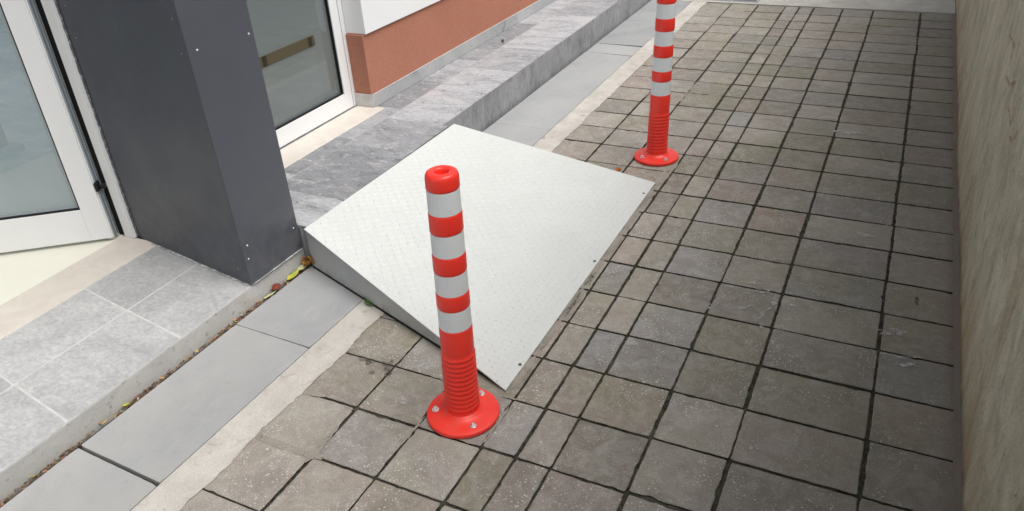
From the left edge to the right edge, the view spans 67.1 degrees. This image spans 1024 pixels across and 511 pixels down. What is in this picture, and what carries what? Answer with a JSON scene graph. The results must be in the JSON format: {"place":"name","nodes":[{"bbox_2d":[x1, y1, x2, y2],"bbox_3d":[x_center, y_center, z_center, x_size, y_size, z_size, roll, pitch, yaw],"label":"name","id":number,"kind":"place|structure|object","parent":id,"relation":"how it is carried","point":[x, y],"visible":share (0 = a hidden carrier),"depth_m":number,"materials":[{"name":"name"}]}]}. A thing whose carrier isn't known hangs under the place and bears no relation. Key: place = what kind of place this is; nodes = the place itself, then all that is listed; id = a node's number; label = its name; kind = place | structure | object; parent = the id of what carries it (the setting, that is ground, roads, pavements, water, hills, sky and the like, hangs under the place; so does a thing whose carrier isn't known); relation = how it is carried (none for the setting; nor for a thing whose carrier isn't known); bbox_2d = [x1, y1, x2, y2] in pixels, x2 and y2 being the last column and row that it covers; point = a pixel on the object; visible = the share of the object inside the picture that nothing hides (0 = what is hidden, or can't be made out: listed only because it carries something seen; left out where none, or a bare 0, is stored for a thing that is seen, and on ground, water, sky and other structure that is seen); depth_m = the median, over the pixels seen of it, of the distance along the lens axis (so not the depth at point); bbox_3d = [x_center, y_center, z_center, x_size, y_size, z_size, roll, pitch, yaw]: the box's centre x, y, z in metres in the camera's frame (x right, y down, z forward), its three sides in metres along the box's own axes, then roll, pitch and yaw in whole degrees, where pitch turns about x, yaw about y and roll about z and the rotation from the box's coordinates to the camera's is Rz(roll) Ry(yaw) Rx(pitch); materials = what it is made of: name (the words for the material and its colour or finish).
{"place":"outdoors","nodes":[
{"label":"outdoors","id":0,"kind":"place"},
{"bbox_2d":[0,124,24,159],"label":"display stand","id":1,"kind":"object","parent":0,"point":[8,148],"visible":1,"depth_m":3.78,"materials":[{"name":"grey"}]},
{"bbox_2d":[0,0,691,510],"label":"flagstone path","id":2,"kind":"structure","parent":0,"point":[134,454],"depth_m":2.32,"materials":[{"name":"stone"}]},
{"bbox_2d":[0,41,598,507],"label":"leaf litter","id":3,"kind":"object","parent":2,"relation":"on","point":[54,463],"visible":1,"depth_m":2.28,"materials":[{"name":"brown plant"}]},
{"bbox_2d":[270,283,279,290],"bbox_3d":[-0.832,0.113,2.708,0.025,0.010,0.065,44,26,-3],"label":"fallen leaf","id":4,"kind":"object","parent":3,"relation":"on","point":[275,286],"visible":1,"depth_m":2.72,"materials":[{"name":"red plant"}]},
{"bbox_2d":[283,270,298,283],"bbox_3d":[-0.793,0.077,2.778,0.025,0.008,0.078,28,54,21],"label":"fallen leaf","id":5,"kind":"object","parent":3,"relation":"on","point":[292,275],"visible":1,"depth_m":2.78,"materials":[{"name":"yellow plant"}]},
{"bbox_2d":[301,256,311,265],"bbox_3d":[-0.748,0.024,2.823,0.038,0.045,0.041,5,32,15],"label":"fallen leaf","id":6,"kind":"object","parent":3,"relation":"on","point":[306,260],"visible":0.96,"depth_m":2.83,"materials":[{"name":"brown plant"}]},
{"bbox_2d":[131,1,706,510],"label":"concrete strip","id":7,"kind":"object","parent":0,"point":[205,465],"visible":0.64,"depth_m":2.27,"materials":[{"name":"beige concrete"}]},
{"bbox_2d":[364,297,372,305],"bbox_3d":[-0.485,0.153,2.607,0.032,0.010,0.060,-25,45,-32],"label":"fallen leaf","id":8,"kind":"object","parent":7,"relation":"on","point":[367,301],"visible":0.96,"depth_m":2.60,"materials":[{"name":"green plant"}]},
{"bbox_2d":[155,3,961,510],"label":"pavement","id":9,"kind":"structure","parent":0,"point":[761,311],"depth_m":2.35,"materials":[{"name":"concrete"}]},
{"bbox_2d":[424,165,499,438],"bbox_3d":[-0.154,0.121,1.934,0.200,0.728,0.200,11,34,24],"label":"flexible bollard","id":10,"kind":"object","parent":9,"relation":"on","point":[463,405],"visible":1,"depth_m":1.92,"materials":[{"name":"red plastic"}]},
{"bbox_2d":[304,124,654,390],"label":"access ramp","id":11,"kind":"structure","parent":9,"relation":"on","point":[543,229],"depth_m":2.81,"materials":[{"name":"paint"}]},
{"bbox_2d":[634,0,678,165],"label":"flexible bollard","id":12,"kind":"object","parent":9,"relation":"on","point":[656,151],"visible":1,"depth_m":3.31,"materials":[{"name":"red plastic"}]},
{"bbox_2d":[714,0,759,1],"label":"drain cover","id":13,"kind":"object","parent":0,"point":[740,0],"visible":1,"depth_m":5.87,"materials":[{"name":"metal"}]},
{"bbox_2d":[677,0,954,13],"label":"concrete path","id":14,"kind":"structure","parent":0,"point":[933,6],"depth_m":5.58,"materials":[{"name":"grey concrete"}]},
{"label":"ground","id":15,"kind":"structure","parent":0,"visible":0},
{"bbox_2d":[0,246,306,505],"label":"tiled doorstep","id":16,"kind":"object","parent":15,"relation":"on","point":[77,367],"visible":0.73,"depth_m":2.38,"materials":[{"name":"tile"}]},
{"bbox_2d":[0,0,555,338],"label":"building","id":17,"kind":"structure","parent":15,"relation":"on","point":[136,128],"depth_m":2.73,"materials":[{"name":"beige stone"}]},
{"bbox_2d":[0,0,117,252],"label":"glass door","id":18,"kind":"structure","parent":17,"relation":"in","point":[91,219],"depth_m":2.79,"materials":[{"name":"white metal"}]},
{"bbox_2d":[246,0,353,147],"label":"glass door","id":19,"kind":"structure","parent":17,"relation":"in","point":[299,43],"depth_m":3.47,"materials":[{"name":"white metal"}]},
{"bbox_2d":[280,0,650,266],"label":"slate terrace","id":20,"kind":"structure","parent":15,"relation":"on","point":[485,85],"depth_m":3.93,"materials":[{"name":"stone"}]},
{"bbox_2d":[955,0,1023,510],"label":"boundary wall","id":21,"kind":"structure","parent":15,"relation":"on","point":[990,93],"depth_m":2.04,"materials":[{"name":"concrete"}]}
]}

